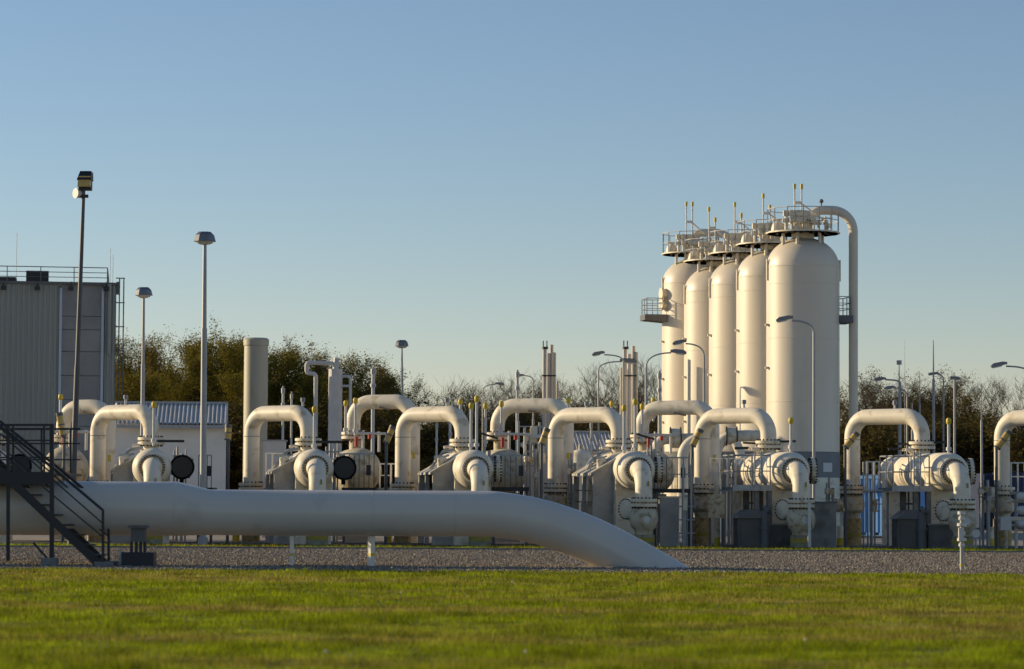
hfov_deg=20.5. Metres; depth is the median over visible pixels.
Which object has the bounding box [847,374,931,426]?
bare tree
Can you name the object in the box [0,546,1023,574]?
gravel
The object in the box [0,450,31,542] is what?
separator vessel
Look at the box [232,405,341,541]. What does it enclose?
pipe loop
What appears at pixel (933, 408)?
thin mast
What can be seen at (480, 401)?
bare tree
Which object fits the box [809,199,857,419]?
tank outlet pipe
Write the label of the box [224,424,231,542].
tube lamp
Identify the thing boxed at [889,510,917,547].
pump kiosk
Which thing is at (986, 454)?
dark bush
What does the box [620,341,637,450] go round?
slim stack
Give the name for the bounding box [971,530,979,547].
dial post
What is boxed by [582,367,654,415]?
bare tree
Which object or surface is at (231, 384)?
leafy tree
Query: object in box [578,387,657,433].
thinning tree
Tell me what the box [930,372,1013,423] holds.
bare tree
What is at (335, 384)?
silver column
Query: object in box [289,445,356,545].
separator vessel
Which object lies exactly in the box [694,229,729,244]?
tank outlet pipe
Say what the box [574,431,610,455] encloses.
shed
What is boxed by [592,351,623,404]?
arm lamp
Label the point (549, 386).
slim stack
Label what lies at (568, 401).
vent pipe
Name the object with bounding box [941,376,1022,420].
bare tree
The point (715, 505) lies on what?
valve cabinet
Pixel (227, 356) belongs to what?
leafy tree
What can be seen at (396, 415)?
dark bush
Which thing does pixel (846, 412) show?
thinning tree
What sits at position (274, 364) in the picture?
leafy tree
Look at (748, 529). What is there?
door
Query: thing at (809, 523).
marker post
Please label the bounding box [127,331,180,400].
leafy tree
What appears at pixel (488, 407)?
thinning tree
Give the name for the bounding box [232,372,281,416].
leafy tree
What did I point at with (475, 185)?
sky
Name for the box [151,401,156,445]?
vent pipe
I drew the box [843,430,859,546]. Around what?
tube lamp
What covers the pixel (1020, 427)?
bare tree
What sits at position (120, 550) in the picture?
edge marker
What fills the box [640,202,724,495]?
storage tank
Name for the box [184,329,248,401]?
leafy tree
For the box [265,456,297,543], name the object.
concrete shelter
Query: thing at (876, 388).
thinning tree
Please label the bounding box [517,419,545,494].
pipe bridge
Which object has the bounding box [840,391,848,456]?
leafy tree
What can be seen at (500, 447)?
separator vessel
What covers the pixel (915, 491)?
access platform
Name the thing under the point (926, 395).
thinning tree
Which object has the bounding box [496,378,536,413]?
bare tree
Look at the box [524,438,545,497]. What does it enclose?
instrument rack
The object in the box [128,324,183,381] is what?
leafy tree
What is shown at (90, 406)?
pipe loop
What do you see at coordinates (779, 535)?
concrete plinth
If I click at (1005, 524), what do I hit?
valve manifold
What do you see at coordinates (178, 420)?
shed
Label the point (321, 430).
dark bush
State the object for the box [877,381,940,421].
bare tree
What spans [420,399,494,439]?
thinning tree
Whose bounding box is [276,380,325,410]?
leafy tree
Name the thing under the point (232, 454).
dark bush
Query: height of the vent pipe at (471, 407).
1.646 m
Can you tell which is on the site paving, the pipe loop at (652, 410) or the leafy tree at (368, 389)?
the pipe loop at (652, 410)
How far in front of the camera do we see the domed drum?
111.50 m
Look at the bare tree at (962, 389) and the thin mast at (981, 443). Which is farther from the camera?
the bare tree at (962, 389)
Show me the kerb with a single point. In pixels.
(408, 548)
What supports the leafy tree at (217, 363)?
on the site paving
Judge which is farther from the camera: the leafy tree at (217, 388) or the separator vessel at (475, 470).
the leafy tree at (217, 388)
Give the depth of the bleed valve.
100.98 m
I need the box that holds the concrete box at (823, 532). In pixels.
[811,501,836,547]
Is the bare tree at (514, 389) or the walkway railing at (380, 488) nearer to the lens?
the walkway railing at (380, 488)
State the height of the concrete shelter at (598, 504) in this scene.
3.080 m
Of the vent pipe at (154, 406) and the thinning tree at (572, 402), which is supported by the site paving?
the thinning tree at (572, 402)
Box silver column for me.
[305,358,351,489]
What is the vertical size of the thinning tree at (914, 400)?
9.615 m
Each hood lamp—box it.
[135,287,152,451]
[194,231,215,544]
[395,340,407,413]
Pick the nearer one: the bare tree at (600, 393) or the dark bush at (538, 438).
the dark bush at (538, 438)
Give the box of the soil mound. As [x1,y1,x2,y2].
[571,565,649,568]
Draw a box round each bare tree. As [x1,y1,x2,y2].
[404,380,436,427]
[405,390,465,423]
[412,374,473,424]
[427,383,494,419]
[435,384,502,428]
[444,379,519,425]
[445,389,470,415]
[459,389,524,422]
[461,382,509,417]
[468,378,514,418]
[488,373,558,420]
[491,385,541,492]
[495,385,541,421]
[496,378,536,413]
[508,369,561,414]
[515,375,583,491]
[523,378,586,427]
[529,384,599,419]
[568,373,649,408]
[571,362,639,409]
[577,359,656,407]
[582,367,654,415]
[583,375,654,406]
[600,362,657,405]
[604,352,661,413]
[612,373,661,427]
[840,381,886,422]
[844,376,893,417]
[845,376,924,428]
[846,382,929,408]
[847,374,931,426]
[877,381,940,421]
[878,383,942,424]
[903,379,981,417]
[912,377,997,417]
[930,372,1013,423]
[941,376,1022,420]
[968,380,1023,436]
[979,380,1023,430]
[998,381,1023,433]
[1007,371,1023,429]
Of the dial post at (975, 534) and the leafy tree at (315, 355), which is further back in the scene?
the leafy tree at (315, 355)
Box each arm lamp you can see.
[482,382,504,451]
[520,374,533,418]
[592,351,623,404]
[597,358,636,453]
[645,349,686,405]
[672,339,704,402]
[776,315,815,500]
[874,377,901,454]
[885,386,907,454]
[928,372,943,452]
[949,376,960,453]
[991,361,1023,368]
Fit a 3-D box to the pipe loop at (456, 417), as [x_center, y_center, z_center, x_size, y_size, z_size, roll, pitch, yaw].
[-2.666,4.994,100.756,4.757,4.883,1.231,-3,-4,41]
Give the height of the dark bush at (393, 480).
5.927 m
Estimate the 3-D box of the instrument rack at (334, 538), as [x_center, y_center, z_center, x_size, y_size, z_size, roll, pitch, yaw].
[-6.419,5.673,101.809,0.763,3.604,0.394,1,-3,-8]
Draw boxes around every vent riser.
[281,386,284,439]
[290,392,292,453]
[370,367,375,452]
[435,422,437,454]
[448,422,451,452]
[515,370,519,492]
[590,423,592,455]
[657,371,661,493]
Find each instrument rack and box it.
[172,447,192,540]
[325,443,343,541]
[483,447,493,542]
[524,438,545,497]
[566,453,576,507]
[647,440,665,543]
[720,453,738,543]
[824,477,836,505]
[978,475,994,545]
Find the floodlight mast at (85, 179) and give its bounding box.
[67,171,92,544]
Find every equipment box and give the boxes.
[262,440,287,537]
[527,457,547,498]
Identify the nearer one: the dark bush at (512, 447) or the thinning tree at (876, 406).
the dark bush at (512, 447)
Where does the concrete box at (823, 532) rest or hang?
on the asphalt strip
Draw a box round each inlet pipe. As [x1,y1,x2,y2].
[652,427,692,450]
[677,435,693,536]
[719,426,760,536]
[732,441,744,457]
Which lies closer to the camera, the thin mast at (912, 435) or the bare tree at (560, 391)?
the thin mast at (912, 435)
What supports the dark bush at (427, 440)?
on the site paving
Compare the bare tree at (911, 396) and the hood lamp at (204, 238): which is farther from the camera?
the bare tree at (911, 396)
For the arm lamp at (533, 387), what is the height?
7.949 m
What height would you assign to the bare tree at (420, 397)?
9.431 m
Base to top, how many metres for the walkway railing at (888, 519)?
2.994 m
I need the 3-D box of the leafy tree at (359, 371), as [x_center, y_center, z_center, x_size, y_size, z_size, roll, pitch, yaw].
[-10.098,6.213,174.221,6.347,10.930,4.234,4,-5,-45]
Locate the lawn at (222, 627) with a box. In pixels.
[0,570,1023,668]
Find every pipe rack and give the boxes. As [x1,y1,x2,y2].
[677,458,694,546]
[863,462,883,547]
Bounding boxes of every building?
[0,248,124,480]
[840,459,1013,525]
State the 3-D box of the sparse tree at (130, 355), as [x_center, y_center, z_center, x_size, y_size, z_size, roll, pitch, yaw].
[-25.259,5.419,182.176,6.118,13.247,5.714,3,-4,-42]
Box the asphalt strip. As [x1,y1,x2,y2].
[0,541,1022,549]
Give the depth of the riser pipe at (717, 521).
97.21 m
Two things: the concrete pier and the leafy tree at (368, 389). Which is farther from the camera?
the leafy tree at (368, 389)
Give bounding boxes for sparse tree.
[117,341,137,369]
[183,314,224,360]
[278,333,310,370]
[297,335,326,360]
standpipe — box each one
[759,505,770,547]
[916,506,927,548]
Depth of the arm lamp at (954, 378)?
129.97 m
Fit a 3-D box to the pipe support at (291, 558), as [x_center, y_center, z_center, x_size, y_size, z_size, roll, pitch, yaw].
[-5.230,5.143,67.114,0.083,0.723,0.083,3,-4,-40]
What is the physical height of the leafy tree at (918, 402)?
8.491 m
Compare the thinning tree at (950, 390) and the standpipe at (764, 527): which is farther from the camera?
the thinning tree at (950, 390)
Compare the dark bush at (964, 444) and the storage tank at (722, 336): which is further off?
the dark bush at (964, 444)
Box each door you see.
[10,454,31,471]
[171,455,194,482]
[333,456,356,484]
[741,522,755,545]
[901,523,914,546]
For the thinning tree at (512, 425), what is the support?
on the ground
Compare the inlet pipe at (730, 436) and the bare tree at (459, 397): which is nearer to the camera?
the inlet pipe at (730, 436)
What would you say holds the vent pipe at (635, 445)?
on the separator vessel at (634, 474)
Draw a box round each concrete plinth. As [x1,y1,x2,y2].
[769,524,791,547]
[926,524,952,547]
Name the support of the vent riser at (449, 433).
on the site paving
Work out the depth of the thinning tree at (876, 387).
184.29 m
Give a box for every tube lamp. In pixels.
[56,412,66,542]
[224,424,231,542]
[383,425,395,543]
[538,427,550,498]
[689,428,703,545]
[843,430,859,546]
[994,429,1011,547]
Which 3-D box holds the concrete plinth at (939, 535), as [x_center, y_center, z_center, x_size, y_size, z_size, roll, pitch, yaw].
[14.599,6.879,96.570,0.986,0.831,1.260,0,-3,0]
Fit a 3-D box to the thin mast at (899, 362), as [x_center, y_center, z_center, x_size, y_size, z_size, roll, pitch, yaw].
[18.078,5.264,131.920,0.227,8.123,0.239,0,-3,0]
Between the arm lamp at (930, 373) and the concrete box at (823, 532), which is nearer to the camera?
the concrete box at (823, 532)
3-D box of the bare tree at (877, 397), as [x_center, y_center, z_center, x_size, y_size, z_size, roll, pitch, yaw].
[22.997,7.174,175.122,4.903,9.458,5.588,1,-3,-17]
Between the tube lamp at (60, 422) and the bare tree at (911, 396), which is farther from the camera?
the bare tree at (911, 396)
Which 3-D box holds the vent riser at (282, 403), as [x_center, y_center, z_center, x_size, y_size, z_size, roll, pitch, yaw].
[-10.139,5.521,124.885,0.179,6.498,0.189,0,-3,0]
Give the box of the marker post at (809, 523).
[807,501,810,547]
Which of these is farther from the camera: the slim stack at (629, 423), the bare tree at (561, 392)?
the bare tree at (561, 392)
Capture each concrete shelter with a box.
[110,456,135,542]
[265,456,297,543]
[418,457,455,544]
[572,458,615,524]
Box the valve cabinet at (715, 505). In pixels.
[707,494,724,546]
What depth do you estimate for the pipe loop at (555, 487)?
101.61 m
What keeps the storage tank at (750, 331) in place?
on the site paving
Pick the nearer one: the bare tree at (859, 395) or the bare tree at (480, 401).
the bare tree at (859, 395)
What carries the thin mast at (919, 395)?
on the site paving
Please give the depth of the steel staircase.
65.89 m
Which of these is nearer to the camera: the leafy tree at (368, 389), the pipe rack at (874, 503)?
the pipe rack at (874, 503)
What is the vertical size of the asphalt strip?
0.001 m
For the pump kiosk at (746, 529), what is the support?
on the asphalt strip
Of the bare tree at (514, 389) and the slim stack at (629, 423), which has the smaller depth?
the slim stack at (629, 423)
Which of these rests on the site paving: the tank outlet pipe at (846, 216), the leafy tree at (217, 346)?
the leafy tree at (217, 346)
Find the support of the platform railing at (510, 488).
on the asphalt strip
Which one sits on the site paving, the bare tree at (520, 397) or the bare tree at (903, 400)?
the bare tree at (903, 400)
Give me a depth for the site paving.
107.30 m
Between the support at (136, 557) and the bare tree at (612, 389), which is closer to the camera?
the support at (136, 557)
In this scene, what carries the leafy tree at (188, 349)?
on the site paving
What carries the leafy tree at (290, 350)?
on the site paving
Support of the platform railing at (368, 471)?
on the asphalt strip
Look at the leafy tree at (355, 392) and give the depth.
167.59 m
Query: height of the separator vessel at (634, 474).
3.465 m
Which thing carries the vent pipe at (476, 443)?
on the separator vessel at (475, 470)
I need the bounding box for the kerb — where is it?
[0,545,1023,552]
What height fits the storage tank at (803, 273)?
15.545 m
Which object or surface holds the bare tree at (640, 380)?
on the ground
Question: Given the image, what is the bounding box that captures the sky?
[0,0,1023,493]
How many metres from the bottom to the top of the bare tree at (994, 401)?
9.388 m
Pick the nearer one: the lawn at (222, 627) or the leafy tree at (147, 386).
the lawn at (222, 627)
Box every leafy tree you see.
[115,328,151,398]
[115,331,140,392]
[115,366,135,400]
[115,367,176,403]
[119,341,152,393]
[124,361,198,401]
[125,334,183,379]
[125,343,165,397]
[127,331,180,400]
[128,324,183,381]
[148,327,215,393]
[154,354,210,401]
[157,330,218,401]
[169,333,223,400]
[169,333,241,379]
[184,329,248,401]
[186,365,296,468]
[190,330,280,401]
[198,375,229,402]
[207,345,243,401]
[209,336,286,404]
[213,334,235,368]
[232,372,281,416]
[268,342,302,404]
[268,346,316,404]
[268,347,297,395]
[269,336,316,386]
[275,368,348,422]
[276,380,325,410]
[278,341,335,386]
[286,352,331,402]
[297,345,327,398]
[301,348,330,390]
[323,347,378,404]
[324,381,391,412]
[326,357,354,400]
[327,356,361,393]
[345,374,394,439]
[359,368,406,414]
[361,352,399,391]
[367,367,413,415]
[375,362,433,430]
[388,369,423,422]
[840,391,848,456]
[908,393,929,413]
[938,387,993,426]
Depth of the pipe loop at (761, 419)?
101.63 m
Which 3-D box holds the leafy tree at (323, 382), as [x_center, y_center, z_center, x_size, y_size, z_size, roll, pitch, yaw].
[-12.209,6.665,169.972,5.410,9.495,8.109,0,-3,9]
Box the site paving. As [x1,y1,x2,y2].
[10,528,1022,545]
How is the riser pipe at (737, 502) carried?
on the asphalt strip
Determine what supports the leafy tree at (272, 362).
on the site paving
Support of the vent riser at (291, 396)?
on the site paving
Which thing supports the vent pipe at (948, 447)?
attached to the separator vessel at (952, 479)
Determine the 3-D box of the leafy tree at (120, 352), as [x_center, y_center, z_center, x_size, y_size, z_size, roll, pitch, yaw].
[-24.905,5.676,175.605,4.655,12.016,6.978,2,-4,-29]
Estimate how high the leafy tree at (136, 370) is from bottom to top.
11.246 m
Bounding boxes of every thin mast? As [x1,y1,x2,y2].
[897,360,901,454]
[911,402,913,452]
[919,372,920,413]
[932,340,934,452]
[980,392,982,535]
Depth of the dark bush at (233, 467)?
163.82 m
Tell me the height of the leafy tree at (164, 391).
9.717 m
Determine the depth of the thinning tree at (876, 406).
167.73 m
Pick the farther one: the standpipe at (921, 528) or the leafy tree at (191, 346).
the leafy tree at (191, 346)
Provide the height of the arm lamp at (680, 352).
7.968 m
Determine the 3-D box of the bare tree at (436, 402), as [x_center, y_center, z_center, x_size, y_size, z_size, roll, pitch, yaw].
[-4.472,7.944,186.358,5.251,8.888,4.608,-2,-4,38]
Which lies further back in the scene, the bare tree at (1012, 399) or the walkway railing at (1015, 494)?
the bare tree at (1012, 399)
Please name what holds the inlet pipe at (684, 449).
on the site paving
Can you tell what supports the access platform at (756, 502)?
on the asphalt strip
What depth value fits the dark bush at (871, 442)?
160.48 m
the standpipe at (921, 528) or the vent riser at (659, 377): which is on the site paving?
the vent riser at (659, 377)
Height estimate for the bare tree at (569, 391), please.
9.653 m
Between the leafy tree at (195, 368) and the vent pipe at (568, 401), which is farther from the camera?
the leafy tree at (195, 368)
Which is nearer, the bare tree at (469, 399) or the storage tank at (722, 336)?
the storage tank at (722, 336)
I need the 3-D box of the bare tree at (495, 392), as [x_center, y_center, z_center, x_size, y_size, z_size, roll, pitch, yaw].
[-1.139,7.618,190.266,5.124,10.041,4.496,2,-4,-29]
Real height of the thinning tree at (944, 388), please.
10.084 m
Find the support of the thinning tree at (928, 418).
on the site paving
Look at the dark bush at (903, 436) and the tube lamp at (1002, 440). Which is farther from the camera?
the dark bush at (903, 436)
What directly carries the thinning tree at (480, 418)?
on the site paving
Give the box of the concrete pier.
[658,496,680,545]
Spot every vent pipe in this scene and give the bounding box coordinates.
[58,394,62,411]
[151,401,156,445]
[311,406,316,448]
[343,400,347,434]
[353,398,357,435]
[458,399,462,411]
[468,402,473,449]
[474,396,478,449]
[483,403,487,446]
[499,401,503,434]
[566,398,570,407]
[621,405,626,452]
[632,399,637,450]
[640,404,644,442]
[788,417,793,451]
[946,418,951,452]
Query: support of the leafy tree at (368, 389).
on the ground
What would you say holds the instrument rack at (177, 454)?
on the site paving
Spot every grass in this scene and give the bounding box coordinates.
[0,542,1023,550]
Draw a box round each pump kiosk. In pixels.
[731,509,760,547]
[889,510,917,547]
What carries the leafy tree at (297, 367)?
on the site paving
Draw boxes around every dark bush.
[184,397,281,489]
[222,396,327,481]
[226,397,287,488]
[226,403,243,482]
[239,398,348,466]
[319,391,434,487]
[344,394,436,487]
[382,430,445,485]
[392,422,493,490]
[429,425,492,457]
[472,422,538,494]
[510,420,593,457]
[582,423,610,436]
[649,418,661,451]
[839,419,908,497]
[840,427,896,497]
[843,422,942,480]
[895,409,993,452]
[908,414,1019,472]
[910,411,1015,473]
[973,419,1023,472]
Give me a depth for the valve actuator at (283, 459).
98.37 m
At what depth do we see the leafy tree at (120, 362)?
174.14 m
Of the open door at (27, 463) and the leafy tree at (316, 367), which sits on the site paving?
the leafy tree at (316, 367)
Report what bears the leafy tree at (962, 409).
on the ground
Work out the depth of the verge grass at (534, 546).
91.63 m
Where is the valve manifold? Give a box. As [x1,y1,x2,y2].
[998,493,1023,548]
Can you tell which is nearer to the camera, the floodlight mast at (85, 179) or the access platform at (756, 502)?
the floodlight mast at (85, 179)
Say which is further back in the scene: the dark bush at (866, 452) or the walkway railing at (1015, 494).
the dark bush at (866, 452)
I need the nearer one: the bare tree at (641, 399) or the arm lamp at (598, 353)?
the arm lamp at (598, 353)
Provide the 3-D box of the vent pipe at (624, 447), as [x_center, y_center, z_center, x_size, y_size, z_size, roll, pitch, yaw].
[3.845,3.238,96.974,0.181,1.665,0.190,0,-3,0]
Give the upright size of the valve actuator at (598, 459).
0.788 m
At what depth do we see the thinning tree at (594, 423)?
171.73 m
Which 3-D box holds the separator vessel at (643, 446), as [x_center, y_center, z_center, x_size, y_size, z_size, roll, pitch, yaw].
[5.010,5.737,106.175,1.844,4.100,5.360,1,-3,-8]
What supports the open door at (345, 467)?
in the separator vessel at (315, 469)
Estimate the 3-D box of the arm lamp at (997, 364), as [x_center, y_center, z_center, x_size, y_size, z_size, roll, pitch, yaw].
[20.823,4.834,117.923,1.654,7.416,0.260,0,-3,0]
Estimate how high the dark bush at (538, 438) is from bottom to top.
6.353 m
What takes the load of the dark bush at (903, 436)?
on the site paving
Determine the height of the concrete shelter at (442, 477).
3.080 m
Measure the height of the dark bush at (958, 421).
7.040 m
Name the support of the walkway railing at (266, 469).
on the site paving
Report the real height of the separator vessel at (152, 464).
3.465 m
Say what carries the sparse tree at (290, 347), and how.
on the site paving
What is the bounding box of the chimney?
[243,337,268,482]
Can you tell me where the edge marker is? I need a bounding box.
[119,548,121,564]
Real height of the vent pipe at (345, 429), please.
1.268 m
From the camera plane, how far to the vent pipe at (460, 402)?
107.97 m
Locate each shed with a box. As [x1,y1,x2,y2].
[115,401,228,489]
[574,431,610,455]
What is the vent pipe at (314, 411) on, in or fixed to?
attached to the separator vessel at (315, 469)
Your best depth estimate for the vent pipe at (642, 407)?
103.44 m
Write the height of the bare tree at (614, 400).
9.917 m
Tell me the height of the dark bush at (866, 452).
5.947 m
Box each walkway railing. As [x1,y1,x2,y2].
[264,453,283,489]
[378,463,394,490]
[709,458,744,492]
[864,461,894,545]
[1009,462,1023,516]
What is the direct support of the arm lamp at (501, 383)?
on the site paving
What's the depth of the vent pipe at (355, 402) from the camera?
103.45 m
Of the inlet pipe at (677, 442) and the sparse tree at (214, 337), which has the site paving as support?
the sparse tree at (214, 337)
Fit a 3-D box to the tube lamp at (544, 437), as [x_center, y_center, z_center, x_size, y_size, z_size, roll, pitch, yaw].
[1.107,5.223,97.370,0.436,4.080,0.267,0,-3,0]
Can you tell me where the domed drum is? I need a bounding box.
[574,445,591,510]
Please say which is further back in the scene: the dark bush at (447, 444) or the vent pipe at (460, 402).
the dark bush at (447, 444)
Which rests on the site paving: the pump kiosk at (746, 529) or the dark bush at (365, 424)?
the dark bush at (365, 424)
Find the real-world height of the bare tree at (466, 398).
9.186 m
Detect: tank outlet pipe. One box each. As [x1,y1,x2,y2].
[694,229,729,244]
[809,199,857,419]
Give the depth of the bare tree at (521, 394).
182.90 m
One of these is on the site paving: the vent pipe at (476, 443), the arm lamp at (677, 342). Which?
the arm lamp at (677, 342)
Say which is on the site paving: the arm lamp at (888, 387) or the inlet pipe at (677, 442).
the arm lamp at (888, 387)
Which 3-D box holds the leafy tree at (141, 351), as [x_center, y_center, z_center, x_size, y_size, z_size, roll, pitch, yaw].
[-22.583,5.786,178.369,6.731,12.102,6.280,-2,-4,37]
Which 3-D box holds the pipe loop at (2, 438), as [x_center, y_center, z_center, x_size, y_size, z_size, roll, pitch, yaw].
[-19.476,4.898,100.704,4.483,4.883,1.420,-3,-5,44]
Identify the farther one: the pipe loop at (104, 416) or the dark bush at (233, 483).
the dark bush at (233, 483)
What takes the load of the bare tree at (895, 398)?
on the site paving
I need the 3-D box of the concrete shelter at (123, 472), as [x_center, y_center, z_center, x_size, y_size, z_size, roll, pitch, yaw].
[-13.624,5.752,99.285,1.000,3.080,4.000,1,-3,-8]
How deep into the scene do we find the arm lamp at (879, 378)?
136.00 m
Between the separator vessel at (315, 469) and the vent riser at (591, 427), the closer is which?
the separator vessel at (315, 469)
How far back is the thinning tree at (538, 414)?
176.56 m
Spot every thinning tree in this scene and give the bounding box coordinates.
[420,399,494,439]
[427,390,522,444]
[452,395,532,430]
[453,388,541,440]
[457,393,524,425]
[470,392,496,423]
[472,413,535,442]
[480,396,532,430]
[519,388,586,429]
[528,385,595,423]
[535,390,622,429]
[541,395,622,430]
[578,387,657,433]
[611,387,661,448]
[840,386,930,437]
[858,364,940,408]
[858,366,941,408]
[858,384,940,445]
[868,382,892,407]
[881,390,952,430]
[883,364,975,421]
[884,369,976,407]
[891,374,976,432]
[894,369,1002,423]
[910,390,1023,435]
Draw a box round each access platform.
[722,450,772,523]
[878,451,931,547]
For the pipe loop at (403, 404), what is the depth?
104.95 m
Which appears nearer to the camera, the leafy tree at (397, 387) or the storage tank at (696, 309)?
the storage tank at (696, 309)
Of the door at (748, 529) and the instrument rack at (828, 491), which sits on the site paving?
the instrument rack at (828, 491)
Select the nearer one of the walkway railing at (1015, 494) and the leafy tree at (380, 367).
the walkway railing at (1015, 494)
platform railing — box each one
[197,455,216,542]
[342,453,377,543]
[492,455,528,544]
[652,457,689,545]
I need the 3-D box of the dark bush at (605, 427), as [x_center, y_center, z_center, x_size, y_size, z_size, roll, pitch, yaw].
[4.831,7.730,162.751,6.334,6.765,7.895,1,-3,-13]
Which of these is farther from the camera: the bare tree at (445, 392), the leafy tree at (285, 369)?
the bare tree at (445, 392)
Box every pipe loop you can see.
[1,430,17,445]
[54,399,115,539]
[82,404,183,540]
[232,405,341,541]
[341,394,419,540]
[387,406,497,542]
[487,398,573,507]
[537,407,654,505]
[630,400,719,542]
[689,408,795,543]
[835,408,946,544]
[984,410,1023,545]
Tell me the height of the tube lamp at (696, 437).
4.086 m
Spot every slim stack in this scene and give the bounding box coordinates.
[542,341,557,456]
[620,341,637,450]
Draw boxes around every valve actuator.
[114,447,141,467]
[273,448,299,468]
[428,448,454,469]
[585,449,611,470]
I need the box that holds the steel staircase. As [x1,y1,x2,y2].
[0,420,118,565]
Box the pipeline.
[0,481,688,567]
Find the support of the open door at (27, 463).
in the separator vessel at (27, 464)
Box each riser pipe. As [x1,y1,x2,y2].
[714,482,719,546]
[735,493,740,513]
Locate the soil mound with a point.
(588, 566)
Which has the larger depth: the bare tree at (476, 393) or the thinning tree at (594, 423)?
the bare tree at (476, 393)
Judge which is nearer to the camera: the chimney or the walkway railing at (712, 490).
the walkway railing at (712, 490)
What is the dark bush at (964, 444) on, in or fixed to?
on the site paving
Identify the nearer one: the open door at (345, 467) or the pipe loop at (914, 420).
the open door at (345, 467)
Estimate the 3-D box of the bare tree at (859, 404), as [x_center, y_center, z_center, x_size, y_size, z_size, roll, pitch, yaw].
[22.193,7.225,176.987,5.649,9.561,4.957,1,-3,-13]
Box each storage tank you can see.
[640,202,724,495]
[682,207,731,488]
[707,202,758,532]
[735,193,790,453]
[765,184,852,535]
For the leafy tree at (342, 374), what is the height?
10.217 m
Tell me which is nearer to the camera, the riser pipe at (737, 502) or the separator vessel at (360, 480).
the riser pipe at (737, 502)
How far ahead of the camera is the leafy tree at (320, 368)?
171.80 m
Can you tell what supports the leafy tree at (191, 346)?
on the site paving
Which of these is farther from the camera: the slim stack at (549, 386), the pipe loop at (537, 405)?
the slim stack at (549, 386)
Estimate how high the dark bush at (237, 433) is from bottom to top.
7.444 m
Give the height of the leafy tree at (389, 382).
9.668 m
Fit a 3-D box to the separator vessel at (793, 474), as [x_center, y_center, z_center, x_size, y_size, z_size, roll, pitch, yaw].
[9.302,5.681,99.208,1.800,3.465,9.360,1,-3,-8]
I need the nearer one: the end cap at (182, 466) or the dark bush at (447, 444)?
the end cap at (182, 466)
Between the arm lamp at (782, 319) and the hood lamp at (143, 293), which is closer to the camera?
the arm lamp at (782, 319)
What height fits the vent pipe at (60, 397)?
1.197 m
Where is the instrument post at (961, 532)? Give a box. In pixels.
[957,511,965,569]
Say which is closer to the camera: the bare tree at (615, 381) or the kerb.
the kerb
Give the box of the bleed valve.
[123,395,127,404]
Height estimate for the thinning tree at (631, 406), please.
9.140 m
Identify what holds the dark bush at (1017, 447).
on the site paving
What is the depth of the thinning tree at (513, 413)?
178.91 m
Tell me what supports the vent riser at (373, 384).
on the site paving
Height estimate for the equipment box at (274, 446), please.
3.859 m
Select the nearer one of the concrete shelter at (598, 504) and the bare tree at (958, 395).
the concrete shelter at (598, 504)
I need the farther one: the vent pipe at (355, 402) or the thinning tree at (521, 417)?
the thinning tree at (521, 417)
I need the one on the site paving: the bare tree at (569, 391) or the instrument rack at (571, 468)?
the instrument rack at (571, 468)
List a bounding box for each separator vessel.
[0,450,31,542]
[45,430,89,539]
[132,444,194,544]
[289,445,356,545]
[332,430,385,540]
[443,445,501,546]
[486,431,531,541]
[586,446,662,546]
[638,432,677,542]
[733,447,817,547]
[881,448,976,548]
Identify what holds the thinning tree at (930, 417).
on the site paving
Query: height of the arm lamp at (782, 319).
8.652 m
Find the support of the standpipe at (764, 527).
on the asphalt strip
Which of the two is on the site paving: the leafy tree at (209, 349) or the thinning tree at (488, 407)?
the leafy tree at (209, 349)
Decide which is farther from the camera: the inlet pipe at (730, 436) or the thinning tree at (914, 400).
the thinning tree at (914, 400)
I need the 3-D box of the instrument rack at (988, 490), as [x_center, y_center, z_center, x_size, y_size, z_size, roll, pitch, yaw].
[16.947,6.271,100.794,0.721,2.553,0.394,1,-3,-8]
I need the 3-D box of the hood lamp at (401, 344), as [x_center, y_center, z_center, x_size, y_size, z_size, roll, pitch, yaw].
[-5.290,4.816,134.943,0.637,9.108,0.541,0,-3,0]
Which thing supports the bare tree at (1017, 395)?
on the site paving
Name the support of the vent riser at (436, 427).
on the site paving
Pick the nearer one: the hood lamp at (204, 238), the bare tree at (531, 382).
the hood lamp at (204, 238)
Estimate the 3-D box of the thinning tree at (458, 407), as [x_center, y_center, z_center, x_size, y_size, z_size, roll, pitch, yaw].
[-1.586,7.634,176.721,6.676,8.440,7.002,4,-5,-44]
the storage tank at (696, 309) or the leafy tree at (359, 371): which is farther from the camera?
the leafy tree at (359, 371)
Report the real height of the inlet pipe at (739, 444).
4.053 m
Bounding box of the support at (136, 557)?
[121,525,156,566]
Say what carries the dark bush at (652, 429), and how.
on the site paving

